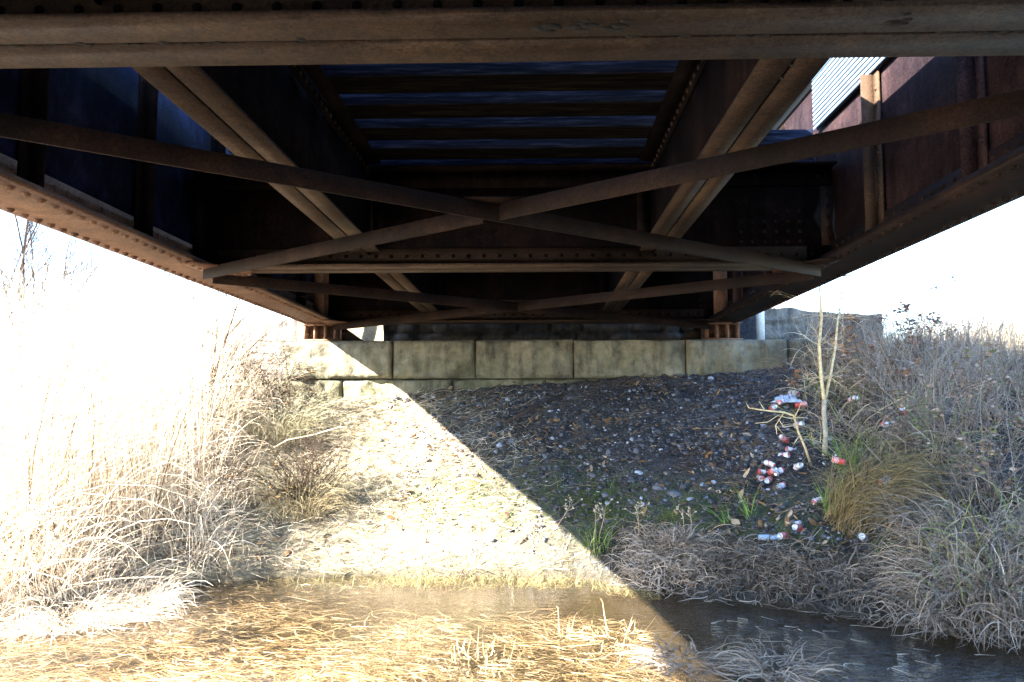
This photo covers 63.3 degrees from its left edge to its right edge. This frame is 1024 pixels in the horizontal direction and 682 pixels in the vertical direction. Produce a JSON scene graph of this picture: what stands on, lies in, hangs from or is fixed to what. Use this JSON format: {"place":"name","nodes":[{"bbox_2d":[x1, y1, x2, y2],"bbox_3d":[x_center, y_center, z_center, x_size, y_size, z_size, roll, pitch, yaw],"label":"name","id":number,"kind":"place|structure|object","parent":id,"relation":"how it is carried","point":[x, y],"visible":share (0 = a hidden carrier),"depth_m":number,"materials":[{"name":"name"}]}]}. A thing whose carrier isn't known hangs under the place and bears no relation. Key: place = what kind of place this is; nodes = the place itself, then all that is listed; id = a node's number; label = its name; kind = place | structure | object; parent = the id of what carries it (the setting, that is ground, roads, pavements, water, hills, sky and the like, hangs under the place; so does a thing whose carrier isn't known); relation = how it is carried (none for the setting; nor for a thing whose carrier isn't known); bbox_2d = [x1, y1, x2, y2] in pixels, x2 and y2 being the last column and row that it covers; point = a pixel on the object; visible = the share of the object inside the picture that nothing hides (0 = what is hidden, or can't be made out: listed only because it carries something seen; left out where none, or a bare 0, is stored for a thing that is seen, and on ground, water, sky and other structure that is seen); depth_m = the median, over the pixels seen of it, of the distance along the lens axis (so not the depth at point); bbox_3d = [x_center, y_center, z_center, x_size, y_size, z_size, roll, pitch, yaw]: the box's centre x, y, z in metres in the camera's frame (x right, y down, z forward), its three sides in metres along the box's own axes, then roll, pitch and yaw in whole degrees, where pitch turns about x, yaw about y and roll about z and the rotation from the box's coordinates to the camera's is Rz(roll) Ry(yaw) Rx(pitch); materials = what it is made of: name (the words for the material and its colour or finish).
{"place":"outdoors","nodes":[
{"label":"outdoors","id":0,"kind":"place"},
{"bbox_2d":[0,270,95,445],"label":"bare shrub","id":1,"kind":"object","parent":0,"point":[36,346],"visible":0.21,"depth_m":8.83,"materials":[{"name":"beige plant"}]},
{"bbox_2d":[0,308,1023,681],"bbox_3d":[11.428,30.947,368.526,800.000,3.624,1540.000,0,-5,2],"label":"ground","id":2,"kind":"structure","parent":0,"point":[450,600],"depth_m":6.52,"materials":[{"name":"brown soil"}]},
{"bbox_2d":[0,230,59,335],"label":"bare tree","id":3,"kind":"object","parent":2,"relation":"on","point":[21,277],"visible":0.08,"depth_m":25.98,"materials":[{"name":"brown plant"}]},
{"bbox_2d":[0,216,111,335],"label":"bare tree","id":4,"kind":"object","parent":2,"relation":"on","point":[42,238],"visible":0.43,"depth_m":18.92,"materials":[{"name":"brown plant"}]},
{"bbox_2d":[0,215,121,344],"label":"bare tree","id":5,"kind":"object","parent":2,"relation":"on","point":[24,261],"visible":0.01,"depth_m":13.19,"materials":[{"name":"brown plant"}]},
{"bbox_2d":[0,211,134,379],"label":"bare tree","id":6,"kind":"object","parent":2,"relation":"on","point":[17,260],"visible":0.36,"depth_m":11.74,"materials":[{"name":"brown plant"}]},
{"bbox_2d":[0,356,173,489],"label":"brush","id":7,"kind":"object","parent":2,"relation":"on","point":[61,416],"visible":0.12,"depth_m":7.27,"materials":[{"name":"beige plant"}]},
{"bbox_2d":[0,227,175,365],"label":"bare tree","id":8,"kind":"object","parent":2,"relation":"on","point":[84,267],"visible":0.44,"depth_m":15.69,"materials":[{"name":"brown plant"}]},
{"bbox_2d":[0,519,212,644],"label":"grass hummock","id":9,"kind":"object","parent":2,"relation":"on","point":[110,611],"depth_m":5.46,"materials":[{"name":"beige plant"}]},
{"bbox_2d":[70,576,197,585],"bbox_3d":[-2.571,1.630,5.667,0.813,0.048,0.059,1,-5,-9],"label":"dead cane","id":10,"kind":"object","parent":9,"relation":"on","point":[125,578],"visible":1,"depth_m":5.66,"materials":[{"name":"beige plant"}]},
{"bbox_2d":[75,256,207,355],"bbox_3d":[-5.239,-1.765,14.284,4.069,6.193,3.963,4,-6,-38],"label":"bare tree","id":11,"kind":"object","parent":2,"relation":"on","point":[200,297],"visible":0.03,"depth_m":13.85,"materials":[{"name":"brown plant"}]},
{"bbox_2d":[0,231,329,621],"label":"tall dry grass","id":12,"kind":"structure","parent":2,"relation":"on","point":[150,430],"depth_m":6.97,"materials":[{"name":"beige plant"}]},
{"bbox_2d":[111,290,273,400],"bbox_3d":[-3.951,0.184,10.323,2.516,1.934,2.275,0,-5,2],"label":"bare shrub","id":13,"kind":"object","parent":2,"relation":"on","point":[214,340],"visible":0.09,"depth_m":10.51,"materials":[{"name":"beige plant"}]},
{"bbox_2d":[107,327,309,447],"bbox_3d":[-3.347,0.539,8.966,2.038,1.578,2.007,0,-5,2],"label":"brush","id":14,"kind":"object","parent":2,"relation":"on","point":[210,383],"visible":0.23,"depth_m":8.73,"materials":[{"name":"beige plant"}]},
{"bbox_2d":[181,302,256,378],"bbox_3d":[-4.081,0.091,12.583,2.462,1.665,2.496,0,-5,2],"label":"brush","id":15,"kind":"object","parent":2,"relation":"on","point":[221,318],"visible":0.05,"depth_m":12.61,"materials":[{"name":"beige plant"}]},
{"bbox_2d":[103,264,358,407],"bbox_3d":[-3.124,-0.510,9.086,2.682,3.295,2.462,0,-5,2],"label":"bare sapling","id":16,"kind":"object","parent":2,"relation":"on","point":[224,343],"visible":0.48,"depth_m":9.09,"materials":[{"name":"brown plant"}]},
{"bbox_2d":[158,298,306,420],"bbox_3d":[-3.311,0.452,9.602,1.780,2.113,1.665,2,-5,-19],"label":"bare shrub","id":17,"kind":"object","parent":2,"relation":"on","point":[263,358],"visible":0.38,"depth_m":9.57,"materials":[{"name":"beige plant"}]},
{"bbox_2d":[201,317,303,405],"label":"wing wall","id":18,"kind":"structure","parent":2,"relation":"on","point":[280,320],"depth_m":12.01,"materials":[{"name":"grey concrete"}]},
{"bbox_2d":[178,318,370,426],"bbox_3d":[-2.604,0.433,9.487,1.422,1.513,2.453,-3,-6,33],"label":"brush","id":19,"kind":"object","parent":2,"relation":"on","point":[286,387],"visible":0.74,"depth_m":9.41,"materials":[{"name":"beige plant"}]},
{"bbox_2d":[196,387,368,450],"bbox_3d":[-2.530,0.833,8.926,1.854,0.759,1.869,-2,-5,20],"label":"grass hummock","id":20,"kind":"object","parent":2,"relation":"on","point":[292,421],"depth_m":8.79,"materials":[{"name":"beige plant"}]},
{"bbox_2d":[274,427,343,447],"bbox_3d":[-2.026,0.978,8.414,0.785,0.220,0.017,0,-5,2],"label":"dead cane","id":21,"kind":"object","parent":20,"relation":"on","point":[304,436],"visible":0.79,"depth_m":8.41,"materials":[{"name":"brown plant"}]},
{"bbox_2d":[191,400,402,523],"bbox_3d":[-1.916,1.193,7.517,1.686,1.351,1.598,0,-5,2],"label":"brush","id":22,"kind":"object","parent":2,"relation":"on","point":[302,467],"visible":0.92,"depth_m":7.46,"materials":[{"name":"brown plant"}]},
{"bbox_2d":[228,454,374,531],"bbox_3d":[-1.916,1.361,7.527,1.481,0.724,1.430,0,-5,2],"label":"grass hummock","id":23,"kind":"object","parent":2,"relation":"on","point":[325,497],"depth_m":7.38,"materials":[{"name":"beige plant"}]},
{"bbox_2d":[504,393,564,424],"bbox_3d":[0.268,0.771,9.436,0.058,0.381,1.048,-4,-6,41],"label":"fallen limb","id":24,"kind":"object","parent":2,"relation":"on","point":[523,413],"visible":0.98,"depth_m":9.32,"materials":[{"name":"wood"}]},
{"bbox_2d":[75,364,1019,628],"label":"dead stems","id":25,"kind":"object","parent":2,"relation":"on","point":[405,468],"depth_m":7.68,"materials":[{"name":"brown plant"}]},
{"bbox_2d":[98,353,1023,635],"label":"leaf litter","id":26,"kind":"object","parent":2,"relation":"on","point":[706,453],"visible":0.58,"depth_m":7.67,"materials":[{"name":"brown plant"}]},
{"bbox_2d":[256,323,881,411],"bbox_3d":[0.684,0.482,10.789,7.688,2.915,1.424,0,-5,2],"label":"stone abutment","id":27,"kind":"object","parent":2,"relation":"on","point":[405,358],"visible":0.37,"depth_m":10.20,"materials":[{"name":"beige stone"}]},
{"bbox_2d":[288,318,296,340],"bbox_3d":[-2.841,-0.442,10.768,0.109,0.950,0.109,0,-5,2],"label":"post","id":28,"kind":"object","parent":27,"relation":"on","point":[291,327],"depth_m":10.70,"materials":[{"name":"white paint"}]},
{"bbox_2d":[0,0,1023,340],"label":"railway bridge","id":29,"kind":"structure","parent":27,"relation":"on","point":[714,168],"depth_m":4.93,"materials":[{"name":"brown metal"}]},
{"bbox_2d":[756,311,764,339],"bbox_3d":[3.234,-0.437,10.831,0.109,0.950,0.109,0,-5,2],"label":"post","id":30,"kind":"object","parent":27,"relation":"on","point":[760,324],"depth_m":10.77,"materials":[{"name":"white metal"}]},
{"bbox_2d":[556,494,582,527],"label":"weed stalk","id":31,"kind":"object","parent":2,"relation":"on","point":[567,508],"visible":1,"depth_m":7.24,"materials":[{"name":"beige plant"}]},
{"bbox_2d":[593,508,601,541],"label":"weed stalk","id":32,"kind":"object","parent":2,"relation":"on","point":[596,520],"visible":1,"depth_m":6.96,"materials":[{"name":"beige plant"}]},
{"bbox_2d":[574,521,623,556],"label":"grass tuft","id":33,"kind":"object","parent":2,"relation":"on","point":[588,544],"visible":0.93,"depth_m":6.84,"materials":[{"name":"green plant"}]},
{"bbox_2d":[593,498,612,532],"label":"weed stalk","id":34,"kind":"object","parent":2,"relation":"on","point":[602,511],"visible":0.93,"depth_m":7.03,"materials":[{"name":"beige plant"}]},
{"bbox_2d":[253,458,986,599],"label":"young green grass","id":35,"kind":"structure","parent":2,"relation":"on","point":[417,581],"depth_m":6.61,"materials":[{"name":"plant"}]},
{"bbox_2d":[624,501,649,536],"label":"weed stalk","id":36,"kind":"object","parent":2,"relation":"on","point":[638,513],"visible":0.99,"depth_m":6.75,"materials":[{"name":"beige plant"}]},
{"bbox_2d":[601,517,725,594],"bbox_3d":[1.149,1.627,6.352,0.969,0.483,1.047,0,-5,2],"label":"grass hummock","id":37,"kind":"object","parent":2,"relation":"on","point":[631,572],"depth_m":6.29,"materials":[{"name":"beige plant"}]},
{"bbox_2d":[676,505,683,531],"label":"weed stalk","id":38,"kind":"object","parent":2,"relation":"on","point":[677,508],"visible":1,"depth_m":6.64,"materials":[{"name":"beige plant"}]},
{"bbox_2d":[686,506,696,530],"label":"weed stalk","id":39,"kind":"object","parent":2,"relation":"on","point":[690,515],"visible":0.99,"depth_m":6.58,"materials":[{"name":"beige plant"}]},
{"bbox_2d":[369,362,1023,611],"bbox_3d":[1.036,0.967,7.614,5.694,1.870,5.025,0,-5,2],"label":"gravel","id":40,"kind":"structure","parent":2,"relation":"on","point":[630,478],"depth_m":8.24,"materials":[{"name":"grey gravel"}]},
{"bbox_2d":[776,398,784,404],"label":"drink can","id":41,"kind":"object","parent":40,"relation":"on","point":[778,401],"visible":0.88,"depth_m":8.68,"materials":[{"name":"metal"}]},
{"bbox_2d":[705,502,741,523],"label":"grass tuft","id":42,"kind":"object","parent":2,"relation":"on","point":[722,513],"visible":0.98,"depth_m":6.66,"materials":[{"name":"green plant"}]},
{"bbox_2d":[724,489,768,520],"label":"grass tuft","id":43,"kind":"object","parent":2,"relation":"on","point":[745,510],"visible":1,"depth_m":6.64,"materials":[{"name":"green plant"}]},
{"bbox_2d":[757,469,767,474],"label":"drink can","id":44,"kind":"object","parent":2,"relation":"on","point":[759,471],"visible":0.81,"depth_m":7.29,"materials":[{"name":"metal"}]},
{"bbox_2d":[758,534,778,539],"bbox_3d":[2.000,1.502,6.353,0.220,0.045,0.064,-3,-5,12],"label":"plastic bottle","id":45,"kind":"object","parent":2,"relation":"on","point":[767,535],"visible":0.44,"depth_m":6.34,"materials":[{"name":"blue plastic"}]},
{"bbox_2d":[764,476,772,483],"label":"drink can","id":46,"kind":"object","parent":2,"relation":"on","point":[768,479],"visible":1,"depth_m":7.08,"materials":[{"name":"metal"}]},
{"bbox_2d":[764,460,775,467],"bbox_3d":[2.297,1.097,7.390,0.054,0.058,0.100,5,11,-41],"label":"drink can","id":47,"kind":"object","parent":2,"relation":"on","point":[768,463],"visible":0.92,"depth_m":7.38,"materials":[{"name":"metal"}]},
{"bbox_2d":[768,404,776,409],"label":"drink can","id":48,"kind":"object","parent":2,"relation":"on","point":[772,407],"visible":0.84,"depth_m":8.37,"materials":[{"name":"metal"}]},
{"bbox_2d":[768,467,777,474],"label":"drink can","id":49,"kind":"object","parent":2,"relation":"on","point":[772,470],"visible":1,"depth_m":7.14,"materials":[{"name":"metal"}]},
{"bbox_2d":[774,467,784,475],"bbox_3d":[2.305,1.127,7.170,0.100,0.055,0.054,-19,-9,-35],"label":"drink can","id":50,"kind":"object","parent":2,"relation":"on","point":[780,470],"visible":1,"depth_m":7.17,"materials":[{"name":"metal"}]},
{"bbox_2d":[776,482,785,489],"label":"drink can","id":51,"kind":"object","parent":2,"relation":"on","point":[781,485],"visible":0.97,"depth_m":6.96,"materials":[{"name":"metal"}]},
{"bbox_2d":[777,532,788,539],"bbox_3d":[2.037,1.463,6.239,0.054,0.054,0.100,-9,-12,44],"label":"drink can","id":52,"kind":"object","parent":2,"relation":"on","point":[782,535],"visible":0.91,"depth_m":6.21,"materials":[{"name":"metal"}]},
{"bbox_2d":[779,435,788,442],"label":"drink can","id":53,"kind":"object","parent":2,"relation":"on","point":[784,439],"visible":1,"depth_m":7.68,"materials":[{"name":"metal"}]},
{"bbox_2d":[778,452,790,457],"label":"drink can","id":54,"kind":"object","parent":2,"relation":"on","point":[786,454],"visible":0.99,"depth_m":7.45,"materials":[{"name":"metal"}]},
{"bbox_2d":[772,393,802,402],"bbox_3d":[2.904,0.598,8.754,0.326,0.105,0.209,0,-5,2],"label":"crumpled bag","id":55,"kind":"object","parent":2,"relation":"on","point":[787,397],"visible":0.85,"depth_m":8.70,"materials":[{"name":"plastic"}]},
{"bbox_2d":[785,446,793,451],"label":"drink can","id":56,"kind":"object","parent":2,"relation":"on","point":[788,448],"visible":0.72,"depth_m":7.55,"materials":[{"name":"metal"}]},
{"bbox_2d":[788,390,799,396],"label":"drink can","id":57,"kind":"object","parent":2,"relation":"on","point":[791,392],"visible":0.63,"depth_m":8.88,"materials":[{"name":"metal"}]},
{"bbox_2d":[792,523,802,530],"bbox_3d":[2.152,1.405,6.257,0.057,0.053,0.100,-28,-35,33],"label":"drink can","id":58,"kind":"object","parent":2,"relation":"on","point":[796,526],"visible":1,"depth_m":6.23,"materials":[{"name":"metal"}]},
{"bbox_2d":[793,462,802,469],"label":"drink can","id":59,"kind":"object","parent":2,"relation":"on","point":[798,465],"visible":0.98,"depth_m":7.10,"materials":[{"name":"metal"}]},
{"bbox_2d":[793,421,804,427],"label":"drink can","id":60,"kind":"object","parent":2,"relation":"on","point":[800,424],"visible":0.69,"depth_m":7.98,"materials":[{"name":"metal"}]},
{"bbox_2d":[795,401,807,408],"bbox_3d":[2.969,0.655,8.523,0.122,0.064,0.066,-12,-20,20],"label":"drink can","id":61,"kind":"object","parent":2,"relation":"on","point":[804,403],"visible":0.82,"depth_m":8.50,"materials":[{"name":"metal"}]},
{"bbox_2d":[584,506,1023,653],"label":"matted bank grass","id":62,"kind":"structure","parent":2,"relation":"on","point":[798,572],"depth_m":5.84,"materials":[{"name":"beige plant"}]},
{"bbox_2d":[812,497,823,504],"bbox_3d":[2.436,1.272,6.612,0.100,0.053,0.055,-10,-12,-21],"label":"drink can","id":63,"kind":"object","parent":2,"relation":"on","point":[814,503],"visible":0.56,"depth_m":6.59,"materials":[{"name":"metal"}]},
{"bbox_2d":[764,307,882,339],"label":"wing wall","id":64,"kind":"structure","parent":2,"relation":"on","point":[773,319],"depth_m":11.31,"materials":[{"name":"grey concrete"}]},
{"bbox_2d":[790,464,856,515],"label":"grass tuft","id":65,"kind":"object","parent":2,"relation":"on","point":[823,502],"visible":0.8,"depth_m":6.42,"materials":[{"name":"green plant"}]},
{"bbox_2d":[778,291,895,389],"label":"leafy shrub","id":66,"kind":"object","parent":2,"relation":"on","point":[849,327],"visible":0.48,"depth_m":8.94,"materials":[{"name":"brown plant"}]},
{"bbox_2d":[767,268,912,455],"bbox_3d":[2.829,0.172,7.398,1.062,1.798,1.126,3,-6,-29],"label":"forked sapling","id":67,"kind":"object","parent":2,"relation":"on","point":[824,393],"visible":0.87,"depth_m":7.40,"materials":[{"name":"beige plant"}]},
{"bbox_2d":[812,415,886,473],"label":"grass tuft","id":68,"kind":"object","parent":2,"relation":"on","point":[855,451],"visible":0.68,"depth_m":6.90,"materials":[{"name":"green plant"}]},
{"bbox_2d":[794,281,916,375],"bbox_3d":[3.788,-0.222,9.327,1.418,1.312,1.587,0,-5,2],"label":"leafy shrub","id":69,"kind":"object","parent":2,"relation":"on","point":[833,333],"visible":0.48,"depth_m":9.28,"materials":[{"name":"brown plant"}]},
{"bbox_2d":[858,533,866,541],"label":"drink can","id":70,"kind":"object","parent":2,"relation":"on","point":[861,538],"visible":0.9,"depth_m":5.95,"materials":[{"name":"metal"}]},
{"bbox_2d":[835,348,895,415],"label":"weed bush","id":71,"kind":"object","parent":2,"relation":"on","point":[870,395],"visible":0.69,"depth_m":8.03,"materials":[{"name":"brown plant"}]},
{"bbox_2d":[755,306,980,413],"bbox_3d":[3.545,0.194,8.091,1.119,1.275,2.115,2,-5,-27],"label":"leafy shrub","id":72,"kind":"object","parent":2,"relation":"on","point":[873,348],"visible":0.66,"depth_m":8.09,"materials":[{"name":"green plant"}]},
{"bbox_2d":[772,425,996,537],"bbox_3d":[2.809,1.047,6.233,1.675,0.813,1.870,0,-5,2],"label":"sedge clump","id":73,"kind":"object","parent":2,"relation":"on","point":[848,506],"visible":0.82,"depth_m":6.21,"materials":[{"name":"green plant"}]},
{"bbox_2d":[837,276,933,389],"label":"leafy shrub","id":74,"kind":"object","parent":2,"relation":"on","point":[906,307],"visible":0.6,"depth_m":8.68,"materials":[{"name":"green plant"}]},
{"bbox_2d":[749,270,1023,648],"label":"tangled dry grass","id":75,"kind":"structure","parent":2,"relation":"on","point":[1009,342],"depth_m":7.61,"materials":[{"name":"beige plant"}]},
{"bbox_2d":[832,456,845,464],"bbox_3d":[2.638,0.967,6.702,0.100,0.053,0.053,14,0,21],"label":"drink can","id":76,"kind":"object","parent":75,"relation":"on","point":[840,460],"visible":0.76,"depth_m":6.68,"materials":[{"name":"metal"}]},
{"bbox_2d":[847,395,857,402],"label":"drink can","id":77,"kind":"object","parent":75,"relation":"on","point":[851,398],"visible":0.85,"depth_m":7.86,"materials":[{"name":"metal"}]},
{"bbox_2d":[881,421,893,428],"bbox_3d":[3.281,0.734,7.259,0.100,0.052,0.054,13,-8,-15],"label":"drink can","id":78,"kind":"object","parent":2,"relation":"on","point":[886,423],"visible":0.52,"depth_m":7.24,"materials":[{"name":"metal"}]},
{"bbox_2d":[848,384,949,459],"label":"weed bush","id":79,"kind":"object","parent":2,"relation":"on","point":[902,396],"visible":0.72,"depth_m":6.91,"materials":[{"name":"beige plant"}]},
{"bbox_2d":[808,278,992,418],"bbox_3d":[3.474,0.085,7.636,1.467,1.360,1.530,-4,-7,43],"label":"bare shrub","id":80,"kind":"object","parent":2,"relation":"on","point":[884,368],"visible":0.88,"depth_m":7.71,"materials":[{"name":"brown plant"}]},
{"bbox_2d":[824,235,988,368],"bbox_3d":[4.351,-0.457,9.263,1.606,1.720,1.735,-2,-5,18],"label":"leafy shrub","id":81,"kind":"object","parent":2,"relation":"on","point":[931,318],"visible":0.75,"depth_m":9.09,"materials":[{"name":"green plant"}]},
{"bbox_2d":[893,389,947,433],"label":"grass tuft","id":82,"kind":"object","parent":2,"relation":"on","point":[918,411],"visible":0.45,"depth_m":7.34,"materials":[{"name":"plant"}]},
{"bbox_2d":[867,278,978,382],"bbox_3d":[4.578,-0.063,9.030,1.326,1.120,1.007,-1,-5,8],"label":"weed bush","id":83,"kind":"object","parent":2,"relation":"on","point":[921,358],"visible":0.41,"depth_m":8.88,"materials":[{"name":"beige plant"}]},
{"bbox_2d":[836,442,1023,577],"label":"grass hummock","id":84,"kind":"object","parent":2,"relation":"on","point":[996,523],"depth_m":5.72,"materials":[{"name":"beige plant"}]},
{"bbox_2d":[840,506,1023,658],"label":"grass hummock","id":85,"kind":"object","parent":2,"relation":"on","point":[915,582],"depth_m":4.99,"materials":[{"name":"beige plant"}]},
{"bbox_2d":[866,292,1022,412],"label":"bare shrub","id":86,"kind":"object","parent":2,"relation":"on","point":[957,356],"visible":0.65,"depth_m":7.93,"materials":[{"name":"brown plant"}]},
{"bbox_2d":[885,330,1023,456],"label":"weed bush","id":87,"kind":"object","parent":2,"relation":"on","point":[935,410],"visible":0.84,"depth_m":6.77,"materials":[{"name":"brown plant"}]},
{"bbox_2d":[911,398,1023,502],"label":"weed bush","id":88,"kind":"object","parent":2,"relation":"on","point":[983,458],"visible":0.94,"depth_m":6.02,"materials":[{"name":"grey plant"}]},
{"bbox_2d":[921,267,1023,394],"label":"bare shrub","id":89,"kind":"object","parent":2,"relation":"on","point":[996,332],"visible":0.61,"depth_m":8.12,"materials":[{"name":"beige plant"}]},
{"bbox_2d":[922,265,1023,440],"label":"weed bush","id":90,"kind":"object","parent":2,"relation":"on","point":[994,381],"visible":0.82,"depth_m":6.95,"materials":[{"name":"brown plant"}]},
{"bbox_2d":[970,273,1023,337],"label":"pale bush","id":91,"kind":"object","parent":2,"relation":"on","point":[1017,305],"visible":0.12,"depth_m":14.53,"materials":[{"name":"beige plant"}]},
{"bbox_2d":[995,357,1021,383],"bbox_3d":[5.096,0.283,8.453,0.589,0.558,0.031,0,-5,2],"label":"cane","id":92,"kind":"object","parent":2,"relation":"on","point":[1011,367],"visible":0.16,"depth_m":8.45,"materials":[{"name":"beige plant"}]},
{"bbox_2d":[0,197,1023,363],"label":"sky","id":93,"kind":"structure","parent":0,"point":[1002,228],"materials":[{"name":"white"}]},
{"bbox_2d":[637,588,1023,681],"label":"water","id":94,"kind":"structure","parent":0,"point":[819,639],"depth_m":4.75,"materials":[{"name":"liquid"}]},
{"bbox_2d":[374,608,435,648],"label":"reed clump","id":95,"kind":"object","parent":94,"relation":"on","point":[403,637],"visible":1,"depth_m":4.88,"materials":[{"name":"beige plant"}]},
{"bbox_2d":[417,625,533,681],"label":"reed clump","id":96,"kind":"object","parent":94,"relation":"on","point":[485,664],"visible":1,"depth_m":4.27,"materials":[{"name":"beige plant"}]},
{"bbox_2d":[0,576,1021,681],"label":"floating straw","id":97,"kind":"object","parent":94,"relation":"on","point":[230,620],"visible":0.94,"depth_m":4.68,"materials":[{"name":"beige plant"}]},
{"bbox_2d":[532,606,594,641],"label":"reed clump","id":98,"kind":"object","parent":94,"relation":"on","point":[558,631],"visible":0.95,"depth_m":4.91,"materials":[{"name":"beige plant"}]},
{"bbox_2d":[545,599,662,653],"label":"reed clump","id":99,"kind":"object","parent":94,"relation":"on","point":[601,641],"visible":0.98,"depth_m":4.80,"materials":[{"name":"beige plant"}]},
{"bbox_2d":[602,630,759,681],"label":"reed clump","id":100,"kind":"object","parent":94,"relation":"on","point":[652,653],"visible":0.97,"depth_m":4.36,"materials":[{"name":"beige plant"}]},
{"bbox_2d":[705,631,854,681],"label":"reed clump","id":101,"kind":"object","parent":94,"relation":"on","point":[800,668],"visible":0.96,"depth_m":4.22,"materials":[{"name":"beige plant"}]}
]}

